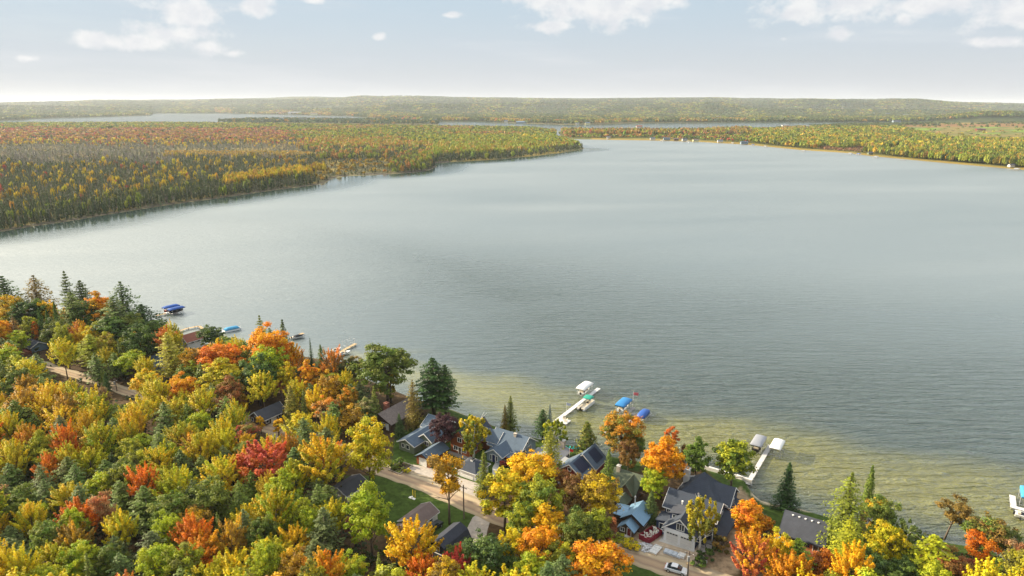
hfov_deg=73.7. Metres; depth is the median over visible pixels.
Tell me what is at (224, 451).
hemlock tree
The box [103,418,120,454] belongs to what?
pine tree
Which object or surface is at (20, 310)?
broad tree
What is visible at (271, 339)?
broad tree
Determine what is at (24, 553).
hemlock tree
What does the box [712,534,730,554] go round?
garden shrub
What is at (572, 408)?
dock
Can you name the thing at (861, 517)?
spruce tree
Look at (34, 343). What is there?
blue cabin
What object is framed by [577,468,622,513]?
broad tree
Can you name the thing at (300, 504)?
broad tree
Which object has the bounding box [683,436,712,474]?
broad tree
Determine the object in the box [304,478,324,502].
pine tree
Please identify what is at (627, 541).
garden shrub
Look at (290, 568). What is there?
broad tree
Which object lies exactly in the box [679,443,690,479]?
tree
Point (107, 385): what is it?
cedar tree
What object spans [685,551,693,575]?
utility pole
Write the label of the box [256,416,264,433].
tree
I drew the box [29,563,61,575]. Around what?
broad tree
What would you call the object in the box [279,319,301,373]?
spruce tree
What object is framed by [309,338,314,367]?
spruce tree
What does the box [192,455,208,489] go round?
hemlock tree
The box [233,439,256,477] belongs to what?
broad tree
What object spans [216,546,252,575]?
maple tree
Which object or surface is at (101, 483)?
broad tree
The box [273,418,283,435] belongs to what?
tree
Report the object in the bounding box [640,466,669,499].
broad tree
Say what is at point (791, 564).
maple tree
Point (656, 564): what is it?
road
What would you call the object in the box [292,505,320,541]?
broad tree
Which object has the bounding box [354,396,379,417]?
broad tree
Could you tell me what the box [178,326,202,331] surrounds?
dock
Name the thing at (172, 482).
maple tree
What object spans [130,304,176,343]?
hemlock tree
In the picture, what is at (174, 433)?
maple tree
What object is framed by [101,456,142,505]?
broad tree
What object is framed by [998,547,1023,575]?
broad tree
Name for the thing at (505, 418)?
spruce tree
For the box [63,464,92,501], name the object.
pine tree
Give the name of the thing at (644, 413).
covered boat
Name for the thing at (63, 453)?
maple tree
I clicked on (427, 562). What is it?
maple tree
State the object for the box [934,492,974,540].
broad tree
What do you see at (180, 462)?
hemlock tree
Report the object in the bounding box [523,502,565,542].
broad tree
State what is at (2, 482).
hemlock tree
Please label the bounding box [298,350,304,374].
spruce tree
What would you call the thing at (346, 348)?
dock
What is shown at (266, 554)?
broad tree
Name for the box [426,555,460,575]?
broad tree
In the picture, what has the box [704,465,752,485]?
seawall
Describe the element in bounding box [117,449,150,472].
broad tree
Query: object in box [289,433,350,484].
maple tree
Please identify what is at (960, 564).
broad tree
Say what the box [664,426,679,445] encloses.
tree
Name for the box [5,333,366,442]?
woodland trunks
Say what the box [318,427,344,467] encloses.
pine tree
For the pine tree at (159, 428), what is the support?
on the ground
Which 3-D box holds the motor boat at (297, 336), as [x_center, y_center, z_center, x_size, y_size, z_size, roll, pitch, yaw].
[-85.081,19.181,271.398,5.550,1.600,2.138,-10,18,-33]
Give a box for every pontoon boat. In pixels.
[222,322,241,332]
[577,394,594,410]
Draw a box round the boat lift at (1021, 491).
[1018,485,1023,505]
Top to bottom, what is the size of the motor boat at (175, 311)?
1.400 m
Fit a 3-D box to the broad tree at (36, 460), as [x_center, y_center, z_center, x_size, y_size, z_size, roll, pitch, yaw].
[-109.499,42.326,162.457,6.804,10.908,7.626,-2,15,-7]
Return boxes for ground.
[0,95,1023,575]
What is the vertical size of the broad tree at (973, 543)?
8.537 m
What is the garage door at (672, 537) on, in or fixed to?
in the navy house at (672, 522)
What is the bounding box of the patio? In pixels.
[659,537,694,551]
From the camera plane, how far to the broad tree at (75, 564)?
124.22 m
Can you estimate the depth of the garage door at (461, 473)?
167.06 m
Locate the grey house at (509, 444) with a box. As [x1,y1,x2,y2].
[484,427,538,463]
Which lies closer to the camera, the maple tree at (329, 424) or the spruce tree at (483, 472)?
the spruce tree at (483, 472)
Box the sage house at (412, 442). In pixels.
[396,414,455,453]
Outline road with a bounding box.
[25,358,732,575]
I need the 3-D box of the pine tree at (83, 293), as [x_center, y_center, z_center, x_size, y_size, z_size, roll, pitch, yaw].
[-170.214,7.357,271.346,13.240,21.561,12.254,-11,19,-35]
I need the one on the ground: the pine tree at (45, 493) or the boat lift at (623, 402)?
the pine tree at (45, 493)
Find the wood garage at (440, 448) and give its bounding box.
[414,441,449,467]
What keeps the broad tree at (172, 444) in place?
on the ground
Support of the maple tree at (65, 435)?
on the ground
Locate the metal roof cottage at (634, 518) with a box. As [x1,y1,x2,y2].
[613,496,654,537]
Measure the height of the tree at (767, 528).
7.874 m
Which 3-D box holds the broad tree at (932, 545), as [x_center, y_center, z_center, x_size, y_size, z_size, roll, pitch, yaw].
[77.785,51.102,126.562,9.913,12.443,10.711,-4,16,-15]
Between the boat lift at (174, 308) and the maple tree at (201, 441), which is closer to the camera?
the maple tree at (201, 441)
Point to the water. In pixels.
(832, 318)
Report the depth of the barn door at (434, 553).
135.32 m
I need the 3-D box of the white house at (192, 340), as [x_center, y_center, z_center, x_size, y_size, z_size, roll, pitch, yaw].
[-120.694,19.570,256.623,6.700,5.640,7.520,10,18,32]
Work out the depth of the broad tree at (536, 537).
127.28 m
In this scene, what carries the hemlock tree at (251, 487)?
on the ground
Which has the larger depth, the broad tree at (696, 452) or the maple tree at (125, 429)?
the maple tree at (125, 429)
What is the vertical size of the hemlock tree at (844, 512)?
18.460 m
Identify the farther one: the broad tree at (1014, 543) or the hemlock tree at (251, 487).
the hemlock tree at (251, 487)
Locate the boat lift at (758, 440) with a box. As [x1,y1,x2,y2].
[750,434,766,453]
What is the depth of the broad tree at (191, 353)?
216.59 m
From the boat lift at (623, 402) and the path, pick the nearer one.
the path
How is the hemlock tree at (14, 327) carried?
on the ground
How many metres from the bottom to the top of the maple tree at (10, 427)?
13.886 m
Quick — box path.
[492,463,498,474]
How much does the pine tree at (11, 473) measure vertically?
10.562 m
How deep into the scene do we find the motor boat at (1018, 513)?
153.40 m
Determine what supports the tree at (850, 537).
on the ground
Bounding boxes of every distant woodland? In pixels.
[0,95,1023,123]
[0,121,582,228]
[218,116,439,123]
[561,121,1023,164]
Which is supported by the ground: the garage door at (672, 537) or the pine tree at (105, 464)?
the pine tree at (105, 464)
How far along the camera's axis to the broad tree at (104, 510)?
137.70 m
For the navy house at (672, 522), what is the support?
on the ground
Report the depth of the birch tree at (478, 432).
172.02 m
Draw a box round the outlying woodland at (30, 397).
[0,305,1023,575]
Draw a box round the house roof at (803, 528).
[778,509,831,555]
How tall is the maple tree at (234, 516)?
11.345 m
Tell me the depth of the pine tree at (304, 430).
171.77 m
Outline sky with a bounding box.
[0,0,1023,102]
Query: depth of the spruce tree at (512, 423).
189.49 m
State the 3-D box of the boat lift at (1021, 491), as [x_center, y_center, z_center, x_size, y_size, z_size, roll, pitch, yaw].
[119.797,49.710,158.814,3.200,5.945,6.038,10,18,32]
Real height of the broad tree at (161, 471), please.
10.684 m
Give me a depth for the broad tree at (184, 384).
198.26 m
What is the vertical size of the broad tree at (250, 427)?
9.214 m
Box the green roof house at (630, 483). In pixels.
[611,464,647,505]
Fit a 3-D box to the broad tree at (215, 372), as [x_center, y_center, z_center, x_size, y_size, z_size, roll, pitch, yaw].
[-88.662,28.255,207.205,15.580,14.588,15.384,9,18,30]
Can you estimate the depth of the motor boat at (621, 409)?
205.17 m
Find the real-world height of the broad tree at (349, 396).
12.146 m
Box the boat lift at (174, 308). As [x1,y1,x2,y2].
[167,306,184,313]
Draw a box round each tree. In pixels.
[0,276,24,303]
[0,294,28,320]
[0,320,13,343]
[0,410,26,439]
[0,437,33,484]
[0,438,22,465]
[0,474,15,520]
[0,484,11,509]
[0,513,9,538]
[0,525,32,554]
[0,537,27,575]
[0,541,44,575]
[1,463,30,501]
[1,482,39,517]
[1,537,34,565]
[6,298,49,334]
[8,316,24,349]
[9,499,47,537]
[11,501,55,528]
[12,421,46,446]
[16,546,36,560]
[17,275,60,328]
[17,443,36,480]
[24,429,50,465]
[27,515,64,560]
[28,540,72,573]
[29,321,38,339]
[29,462,58,510]
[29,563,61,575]
[30,451,61,484]
[30,519,58,564]
[31,444,59,485]
[32,479,59,518]
[37,299,58,320]
[37,308,46,341]
[38,317,71,344]
[45,309,51,345]
[46,426,74,447]
[46,481,87,514]
[47,418,82,456]
[50,321,74,345]
[50,415,78,442]
[51,456,91,491]
[51,516,95,563]
[53,301,59,321]
[53,496,101,535]
[54,344,81,368]
[55,440,86,468]
[55,539,98,575]
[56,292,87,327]
[56,505,92,530]
[59,271,74,311]
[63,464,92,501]
[66,301,105,328]
[67,280,93,316]
[68,406,99,441]
[68,445,108,477]
[68,483,102,534]
[71,334,108,370]
[77,428,104,450]
[79,418,118,458]
[81,290,112,320]
[82,326,102,353]
[83,471,114,505]
[83,553,96,575]
[84,540,130,575]
[85,488,116,537]
[90,315,133,347]
[92,459,113,476]
[94,331,117,370]
[96,297,128,324]
[99,367,105,385]
[100,504,138,556]
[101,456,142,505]
[102,480,138,518]
[103,373,111,390]
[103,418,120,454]
[103,535,138,575]
[105,552,139,575]
[106,453,116,466]
[108,281,150,316]
[108,463,137,511]
[112,415,142,446]
[113,438,144,463]
[117,338,127,376]
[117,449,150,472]
[118,312,144,338]
[118,433,154,463]
[120,322,158,355]
[123,461,162,501]
[124,485,158,534]
[128,368,164,394]
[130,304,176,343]
[131,530,178,575]
[134,542,176,575]
[139,438,177,476]
[140,319,169,352]
[146,432,170,464]
[146,467,172,501]
[146,485,193,529]
[147,423,170,447]
[150,332,186,378]
[150,463,198,510]
[150,508,180,549]
[161,541,206,575]
[162,420,197,446]
[164,442,186,460]
[166,371,200,400]
[166,449,200,477]
[167,509,213,550]
[171,527,227,571]
[173,430,207,465]
[177,346,208,374]
[178,504,213,529]
[179,429,214,469]
[183,479,216,527]
[187,474,235,531]
[191,550,232,575]
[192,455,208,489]
[193,343,245,372]
[194,324,226,346]
[195,357,243,390]
[195,452,247,491]
[202,413,235,452]
[210,426,237,459]
[210,512,250,556]
[213,375,245,408]
[214,445,240,485]
[214,512,227,553]
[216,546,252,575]
[222,490,251,542]
[227,444,257,486]
[227,502,262,528]
[229,509,251,554]
[230,431,259,453]
[230,436,288,484]
[230,480,251,513]
[230,560,262,575]
[233,419,263,441]
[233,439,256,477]
[236,352,279,405]
[239,394,248,410]
[240,321,293,363]
[242,470,260,503]
[245,539,283,575]
[246,514,278,554]
[247,532,304,565]
[248,492,284,520]
[249,485,299,536]
[250,344,289,394]
[255,469,277,498]
[256,315,265,345]
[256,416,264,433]
[258,434,285,475]
[263,468,302,499]
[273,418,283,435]
[273,431,300,463]
[276,447,311,491]
[276,460,308,495]
[276,521,311,554]
[276,544,306,575]
[277,361,299,389]
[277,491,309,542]
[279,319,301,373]
[282,385,300,427]
[285,497,314,546]
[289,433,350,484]
[291,417,317,448]
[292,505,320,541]
[294,359,320,391]
[297,557,328,575]
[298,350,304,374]
[298,538,333,566]
[298,546,346,575]
[299,438,315,484]
[300,389,313,431]
[303,507,344,555]
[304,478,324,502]
[307,437,342,483]
[308,484,330,536]
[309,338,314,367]
[310,395,340,422]
[312,496,347,532]
[313,412,340,440]
[314,345,323,376]
[315,484,345,514]
[316,344,344,375]
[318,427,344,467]
[331,355,363,383]
[333,548,369,575]
[335,385,359,413]
[340,478,393,555]
[342,416,394,493]
[344,514,361,545]
[345,342,418,405]
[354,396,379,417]
[375,552,381,570]
[380,366,398,402]
[384,514,443,574]
[393,414,406,439]
[403,380,424,430]
[405,543,437,575]
[407,357,456,415]
[426,451,465,524]
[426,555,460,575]
[427,411,459,442]
[432,364,461,414]
[437,541,476,573]
[442,542,470,564]
[457,527,521,575]
[458,411,491,457]
[473,451,490,499]
[474,466,529,534]
[498,526,523,566]
[500,405,511,431]
[501,396,520,431]
[503,497,538,548]
[507,449,558,487]
[507,550,554,575]
[515,525,564,560]
[516,471,567,517]
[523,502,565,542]
[531,409,551,440]
[538,560,562,575]
[540,429,564,480]
[541,418,567,443]
[541,540,577,570]
[547,405,552,430]
[548,468,579,505]
[550,554,578,575]
[557,537,633,575]
[558,504,597,552]
[559,504,580,546]
[562,472,589,510]
[573,421,599,454]
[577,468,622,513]
[580,507,614,544]
[598,410,646,464]
[600,517,617,542]
[601,449,617,494]
[617,439,640,470]
[619,435,645,463]
[639,435,688,499]
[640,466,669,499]
[644,491,659,526]
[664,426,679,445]
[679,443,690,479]
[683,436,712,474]
[685,495,720,549]
[712,438,757,485]
[728,498,773,540]
[729,526,779,575]
[759,515,776,540]
[760,549,823,575]
[761,526,794,575]
[768,462,802,513]
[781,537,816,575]
[807,547,836,575]
[814,472,870,551]
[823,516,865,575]
[827,539,874,575]
[852,547,894,575]
[855,510,868,544]
[859,493,902,533]
[860,465,875,505]
[861,497,887,538]
[861,517,911,559]
[886,554,920,575]
[893,518,924,559]
[906,534,957,575]
[918,544,975,575]
[918,557,953,575]
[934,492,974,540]
[959,511,1023,554]
[959,558,980,572]
[962,529,1003,562]
[989,558,1006,574]
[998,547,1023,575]
[1003,538,1023,551]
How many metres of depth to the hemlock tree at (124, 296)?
264.73 m
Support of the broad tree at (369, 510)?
on the ground
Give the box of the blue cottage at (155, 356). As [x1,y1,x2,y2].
[146,352,174,370]
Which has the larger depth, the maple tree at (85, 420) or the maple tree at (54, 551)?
the maple tree at (85, 420)
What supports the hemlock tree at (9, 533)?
on the ground
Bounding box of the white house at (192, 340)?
[179,331,203,348]
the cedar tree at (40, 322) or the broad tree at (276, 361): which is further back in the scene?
the cedar tree at (40, 322)
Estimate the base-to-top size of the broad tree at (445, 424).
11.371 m
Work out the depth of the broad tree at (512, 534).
128.54 m
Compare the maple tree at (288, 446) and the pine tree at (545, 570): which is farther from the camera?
the maple tree at (288, 446)
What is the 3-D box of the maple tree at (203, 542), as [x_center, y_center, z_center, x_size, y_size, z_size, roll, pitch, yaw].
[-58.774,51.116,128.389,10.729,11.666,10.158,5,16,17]
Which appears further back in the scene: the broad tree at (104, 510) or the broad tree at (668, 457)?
the broad tree at (668, 457)
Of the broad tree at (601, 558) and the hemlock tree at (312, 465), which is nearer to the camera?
the broad tree at (601, 558)
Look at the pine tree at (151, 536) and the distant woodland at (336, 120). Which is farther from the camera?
the distant woodland at (336, 120)
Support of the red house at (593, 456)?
on the ground
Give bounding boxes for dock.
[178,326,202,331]
[335,343,355,353]
[555,388,599,423]
[604,407,634,433]
[745,445,770,484]
[1009,495,1023,510]
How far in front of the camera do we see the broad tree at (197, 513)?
137.30 m
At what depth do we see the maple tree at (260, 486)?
148.69 m
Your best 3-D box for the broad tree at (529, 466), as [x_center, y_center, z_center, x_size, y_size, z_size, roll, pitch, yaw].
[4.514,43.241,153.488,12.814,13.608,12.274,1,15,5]
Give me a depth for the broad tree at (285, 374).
204.89 m
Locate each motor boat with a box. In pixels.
[169,308,182,313]
[291,334,304,338]
[337,350,349,355]
[578,388,588,395]
[617,405,627,412]
[752,446,760,452]
[1013,510,1023,518]
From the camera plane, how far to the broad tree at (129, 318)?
248.11 m
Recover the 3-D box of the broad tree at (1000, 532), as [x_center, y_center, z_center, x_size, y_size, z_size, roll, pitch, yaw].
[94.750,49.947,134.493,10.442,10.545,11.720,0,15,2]
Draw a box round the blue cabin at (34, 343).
[21,338,47,354]
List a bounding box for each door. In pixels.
[419,457,426,466]
[432,552,441,561]
[459,470,472,479]
[492,454,495,462]
[626,527,630,536]
[665,530,678,544]
[679,535,692,549]
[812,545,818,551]
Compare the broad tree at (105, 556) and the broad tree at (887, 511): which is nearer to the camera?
the broad tree at (105, 556)
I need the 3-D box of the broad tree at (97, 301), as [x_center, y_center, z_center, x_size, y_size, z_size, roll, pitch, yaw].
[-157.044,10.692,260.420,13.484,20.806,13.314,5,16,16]
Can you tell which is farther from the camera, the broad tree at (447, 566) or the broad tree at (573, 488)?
the broad tree at (573, 488)
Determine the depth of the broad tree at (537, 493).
138.52 m
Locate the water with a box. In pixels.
[0,114,1023,560]
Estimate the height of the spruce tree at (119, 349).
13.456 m
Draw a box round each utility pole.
[462,485,466,518]
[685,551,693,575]
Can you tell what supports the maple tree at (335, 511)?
on the ground
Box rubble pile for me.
[639,542,652,552]
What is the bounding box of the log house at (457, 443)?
[447,416,503,459]
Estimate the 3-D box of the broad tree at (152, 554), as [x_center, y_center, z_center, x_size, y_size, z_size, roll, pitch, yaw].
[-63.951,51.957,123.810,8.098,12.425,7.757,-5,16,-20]
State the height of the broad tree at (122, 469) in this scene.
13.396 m
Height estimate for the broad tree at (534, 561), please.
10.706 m
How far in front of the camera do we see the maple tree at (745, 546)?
125.06 m
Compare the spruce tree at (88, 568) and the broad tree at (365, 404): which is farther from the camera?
the broad tree at (365, 404)
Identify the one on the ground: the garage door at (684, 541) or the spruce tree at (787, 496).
the spruce tree at (787, 496)
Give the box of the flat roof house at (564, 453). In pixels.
[533,439,570,463]
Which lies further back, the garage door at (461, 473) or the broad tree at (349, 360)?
the broad tree at (349, 360)
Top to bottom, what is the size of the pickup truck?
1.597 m
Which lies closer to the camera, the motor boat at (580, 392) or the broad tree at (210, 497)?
the broad tree at (210, 497)
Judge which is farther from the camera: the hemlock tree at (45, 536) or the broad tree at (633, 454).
the broad tree at (633, 454)
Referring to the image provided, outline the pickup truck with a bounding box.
[424,519,443,533]
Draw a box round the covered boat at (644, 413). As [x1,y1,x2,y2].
[637,409,649,420]
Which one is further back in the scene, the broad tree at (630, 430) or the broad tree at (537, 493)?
the broad tree at (630, 430)
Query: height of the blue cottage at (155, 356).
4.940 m
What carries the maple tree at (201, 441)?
on the ground
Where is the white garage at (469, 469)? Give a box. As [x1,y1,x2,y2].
[455,457,490,480]
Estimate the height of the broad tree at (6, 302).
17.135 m
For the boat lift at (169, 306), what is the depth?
304.14 m
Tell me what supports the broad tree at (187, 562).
on the ground
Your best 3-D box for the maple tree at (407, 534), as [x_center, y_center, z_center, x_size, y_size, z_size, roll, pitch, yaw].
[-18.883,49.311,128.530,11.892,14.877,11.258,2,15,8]
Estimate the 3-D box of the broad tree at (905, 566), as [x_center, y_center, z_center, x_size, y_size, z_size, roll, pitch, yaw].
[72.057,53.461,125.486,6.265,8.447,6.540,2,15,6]
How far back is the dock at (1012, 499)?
158.18 m
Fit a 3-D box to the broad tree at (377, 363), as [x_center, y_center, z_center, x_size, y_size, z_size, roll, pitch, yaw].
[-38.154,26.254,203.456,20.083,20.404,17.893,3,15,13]
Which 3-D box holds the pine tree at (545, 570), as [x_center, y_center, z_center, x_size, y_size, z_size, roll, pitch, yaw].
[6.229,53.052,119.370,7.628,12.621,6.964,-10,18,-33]
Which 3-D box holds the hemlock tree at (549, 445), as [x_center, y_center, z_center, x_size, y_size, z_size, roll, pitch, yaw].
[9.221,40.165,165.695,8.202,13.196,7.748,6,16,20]
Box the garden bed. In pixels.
[388,462,412,474]
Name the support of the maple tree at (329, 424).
on the ground
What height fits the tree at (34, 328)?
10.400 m
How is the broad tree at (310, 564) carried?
on the ground
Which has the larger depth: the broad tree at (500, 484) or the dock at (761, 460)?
the dock at (761, 460)
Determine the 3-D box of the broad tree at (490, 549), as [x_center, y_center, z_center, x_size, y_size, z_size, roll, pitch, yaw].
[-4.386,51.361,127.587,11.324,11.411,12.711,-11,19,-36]
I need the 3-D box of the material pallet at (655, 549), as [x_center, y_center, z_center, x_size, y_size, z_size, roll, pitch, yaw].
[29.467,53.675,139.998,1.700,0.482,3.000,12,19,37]
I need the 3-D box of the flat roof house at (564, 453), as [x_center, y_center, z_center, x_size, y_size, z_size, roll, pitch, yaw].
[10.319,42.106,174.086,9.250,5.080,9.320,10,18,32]
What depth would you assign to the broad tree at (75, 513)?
133.49 m
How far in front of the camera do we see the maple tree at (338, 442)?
162.37 m
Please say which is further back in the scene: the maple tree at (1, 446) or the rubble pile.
the maple tree at (1, 446)
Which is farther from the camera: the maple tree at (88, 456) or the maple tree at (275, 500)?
the maple tree at (88, 456)
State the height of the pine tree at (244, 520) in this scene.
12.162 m
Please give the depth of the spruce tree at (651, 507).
148.38 m
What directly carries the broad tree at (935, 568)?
on the ground
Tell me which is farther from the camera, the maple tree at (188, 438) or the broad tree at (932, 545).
the maple tree at (188, 438)
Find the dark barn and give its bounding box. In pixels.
[427,522,471,561]
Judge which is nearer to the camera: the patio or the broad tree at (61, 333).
the patio
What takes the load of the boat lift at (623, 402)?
in the water
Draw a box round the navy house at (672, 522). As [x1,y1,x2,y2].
[655,467,739,551]
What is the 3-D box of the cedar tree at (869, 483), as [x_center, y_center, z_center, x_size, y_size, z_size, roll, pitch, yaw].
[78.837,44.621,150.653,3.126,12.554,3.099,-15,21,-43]
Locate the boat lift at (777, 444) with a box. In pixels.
[769,438,784,456]
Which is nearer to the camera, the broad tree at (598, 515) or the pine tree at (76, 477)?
the broad tree at (598, 515)
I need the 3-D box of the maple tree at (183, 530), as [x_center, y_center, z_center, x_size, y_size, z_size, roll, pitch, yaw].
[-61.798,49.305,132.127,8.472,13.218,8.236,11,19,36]
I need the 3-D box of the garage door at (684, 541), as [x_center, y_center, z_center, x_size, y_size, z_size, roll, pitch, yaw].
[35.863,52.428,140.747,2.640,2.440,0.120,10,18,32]
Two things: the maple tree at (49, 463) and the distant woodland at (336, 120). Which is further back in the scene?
the distant woodland at (336, 120)
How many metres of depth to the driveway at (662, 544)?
140.76 m
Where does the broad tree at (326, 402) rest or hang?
on the ground
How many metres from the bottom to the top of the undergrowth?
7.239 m
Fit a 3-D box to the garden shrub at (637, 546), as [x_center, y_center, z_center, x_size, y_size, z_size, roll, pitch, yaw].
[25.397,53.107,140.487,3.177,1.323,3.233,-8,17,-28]
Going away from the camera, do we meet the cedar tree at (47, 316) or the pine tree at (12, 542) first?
the pine tree at (12, 542)
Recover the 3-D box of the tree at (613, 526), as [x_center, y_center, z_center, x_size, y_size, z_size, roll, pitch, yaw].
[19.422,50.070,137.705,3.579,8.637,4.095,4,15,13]
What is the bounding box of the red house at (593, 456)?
[558,443,606,480]
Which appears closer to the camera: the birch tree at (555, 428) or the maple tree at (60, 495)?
the maple tree at (60, 495)
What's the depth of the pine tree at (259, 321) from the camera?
230.66 m
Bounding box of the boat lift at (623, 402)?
[615,397,631,412]
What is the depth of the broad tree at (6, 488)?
146.63 m
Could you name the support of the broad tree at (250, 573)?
on the ground
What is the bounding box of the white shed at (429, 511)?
[390,502,439,536]
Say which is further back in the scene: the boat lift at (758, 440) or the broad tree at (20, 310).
the broad tree at (20, 310)
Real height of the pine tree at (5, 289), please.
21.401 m
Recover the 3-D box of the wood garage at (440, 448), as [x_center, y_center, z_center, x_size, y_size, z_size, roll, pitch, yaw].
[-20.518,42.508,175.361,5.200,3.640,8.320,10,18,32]
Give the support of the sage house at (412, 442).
on the ground
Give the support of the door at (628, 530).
in the metal roof cottage at (634, 518)
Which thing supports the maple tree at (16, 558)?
on the ground
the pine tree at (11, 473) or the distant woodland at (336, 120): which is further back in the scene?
the distant woodland at (336, 120)
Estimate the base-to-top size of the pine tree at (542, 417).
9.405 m
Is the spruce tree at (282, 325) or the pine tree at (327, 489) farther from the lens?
the spruce tree at (282, 325)
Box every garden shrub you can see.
[389,462,400,469]
[394,457,403,463]
[499,457,507,465]
[611,532,624,542]
[618,537,635,548]
[629,541,640,550]
[689,555,706,567]
[696,547,714,563]
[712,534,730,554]
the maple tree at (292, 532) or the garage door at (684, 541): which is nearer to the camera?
the maple tree at (292, 532)
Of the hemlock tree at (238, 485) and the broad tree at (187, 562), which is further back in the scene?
the hemlock tree at (238, 485)
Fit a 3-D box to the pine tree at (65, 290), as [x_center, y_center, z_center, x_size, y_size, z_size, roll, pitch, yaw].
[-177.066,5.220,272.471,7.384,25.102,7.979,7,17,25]
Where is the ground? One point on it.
(398, 495)
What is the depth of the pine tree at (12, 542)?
130.08 m
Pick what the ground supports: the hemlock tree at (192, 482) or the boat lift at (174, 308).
the hemlock tree at (192, 482)
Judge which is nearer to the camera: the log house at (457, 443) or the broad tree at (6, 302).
the log house at (457, 443)
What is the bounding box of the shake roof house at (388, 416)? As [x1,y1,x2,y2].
[375,399,423,431]
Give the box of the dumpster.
[639,526,661,542]
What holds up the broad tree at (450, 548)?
on the ground
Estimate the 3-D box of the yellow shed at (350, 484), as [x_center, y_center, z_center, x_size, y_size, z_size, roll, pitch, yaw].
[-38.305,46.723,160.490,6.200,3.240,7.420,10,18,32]
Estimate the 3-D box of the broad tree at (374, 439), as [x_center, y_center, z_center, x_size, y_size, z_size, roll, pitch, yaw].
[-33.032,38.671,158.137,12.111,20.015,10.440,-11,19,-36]
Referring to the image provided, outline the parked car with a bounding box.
[664,562,686,575]
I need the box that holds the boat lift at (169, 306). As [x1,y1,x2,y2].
[162,304,179,313]
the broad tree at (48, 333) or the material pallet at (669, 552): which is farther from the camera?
the broad tree at (48, 333)
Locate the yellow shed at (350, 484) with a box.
[331,474,368,502]
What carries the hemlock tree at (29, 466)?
on the ground
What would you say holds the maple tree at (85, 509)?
on the ground
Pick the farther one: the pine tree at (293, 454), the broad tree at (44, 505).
the pine tree at (293, 454)
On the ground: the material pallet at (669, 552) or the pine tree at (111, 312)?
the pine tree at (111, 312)
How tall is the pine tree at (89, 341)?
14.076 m
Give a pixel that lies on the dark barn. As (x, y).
(454, 532)
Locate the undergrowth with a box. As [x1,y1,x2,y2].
[0,333,1006,575]
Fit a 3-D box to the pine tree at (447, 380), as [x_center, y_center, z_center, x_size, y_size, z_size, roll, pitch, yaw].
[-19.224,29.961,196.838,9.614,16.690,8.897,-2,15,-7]
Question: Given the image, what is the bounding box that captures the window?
[676,523,684,531]
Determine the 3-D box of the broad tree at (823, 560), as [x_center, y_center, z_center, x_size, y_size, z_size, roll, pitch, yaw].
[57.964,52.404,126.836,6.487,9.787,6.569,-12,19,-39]
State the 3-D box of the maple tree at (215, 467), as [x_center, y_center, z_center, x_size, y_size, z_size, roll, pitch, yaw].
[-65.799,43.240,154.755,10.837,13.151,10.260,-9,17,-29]
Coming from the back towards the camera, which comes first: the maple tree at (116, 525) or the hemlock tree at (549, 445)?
the hemlock tree at (549, 445)
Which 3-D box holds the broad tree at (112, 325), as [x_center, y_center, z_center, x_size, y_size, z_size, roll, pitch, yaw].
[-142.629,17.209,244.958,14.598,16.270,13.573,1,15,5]
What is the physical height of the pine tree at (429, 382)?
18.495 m
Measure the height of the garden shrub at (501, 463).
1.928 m
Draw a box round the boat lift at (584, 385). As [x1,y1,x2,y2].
[576,381,593,395]
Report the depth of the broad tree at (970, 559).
125.74 m
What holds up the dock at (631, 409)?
in the water
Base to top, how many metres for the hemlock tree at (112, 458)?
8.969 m
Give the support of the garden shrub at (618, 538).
on the ground
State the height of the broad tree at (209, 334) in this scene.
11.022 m
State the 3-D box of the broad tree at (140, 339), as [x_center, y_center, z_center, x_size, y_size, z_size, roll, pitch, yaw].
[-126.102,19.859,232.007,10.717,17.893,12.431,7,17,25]
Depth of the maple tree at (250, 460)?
155.19 m
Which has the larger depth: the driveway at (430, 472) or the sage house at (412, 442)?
the sage house at (412, 442)
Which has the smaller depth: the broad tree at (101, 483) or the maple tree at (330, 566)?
the maple tree at (330, 566)
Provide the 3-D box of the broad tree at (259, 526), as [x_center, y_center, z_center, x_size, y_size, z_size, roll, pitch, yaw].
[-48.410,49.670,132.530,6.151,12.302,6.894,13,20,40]
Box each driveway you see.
[410,465,488,499]
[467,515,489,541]
[635,534,704,564]
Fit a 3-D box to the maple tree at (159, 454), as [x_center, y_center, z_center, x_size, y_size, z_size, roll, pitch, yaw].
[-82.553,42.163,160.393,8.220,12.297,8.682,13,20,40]
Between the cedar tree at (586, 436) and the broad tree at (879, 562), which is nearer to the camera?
the broad tree at (879, 562)
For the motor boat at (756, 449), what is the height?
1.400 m
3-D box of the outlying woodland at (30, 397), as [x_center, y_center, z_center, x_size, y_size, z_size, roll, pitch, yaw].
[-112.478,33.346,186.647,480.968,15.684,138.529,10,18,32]
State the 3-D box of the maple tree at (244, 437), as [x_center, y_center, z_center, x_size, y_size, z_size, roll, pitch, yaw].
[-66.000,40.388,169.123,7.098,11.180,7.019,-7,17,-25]
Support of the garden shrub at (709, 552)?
on the ground
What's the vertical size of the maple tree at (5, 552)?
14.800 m
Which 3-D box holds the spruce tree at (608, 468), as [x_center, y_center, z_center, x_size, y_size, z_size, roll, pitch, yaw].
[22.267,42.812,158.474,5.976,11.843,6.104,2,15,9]
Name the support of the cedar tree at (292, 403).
on the ground
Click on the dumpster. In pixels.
(649, 539)
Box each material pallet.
[648,544,662,555]
[663,548,680,558]
[678,552,685,559]
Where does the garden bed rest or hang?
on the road
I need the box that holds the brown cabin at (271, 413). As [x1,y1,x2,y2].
[248,401,284,426]
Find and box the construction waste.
[641,525,658,537]
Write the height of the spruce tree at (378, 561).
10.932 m

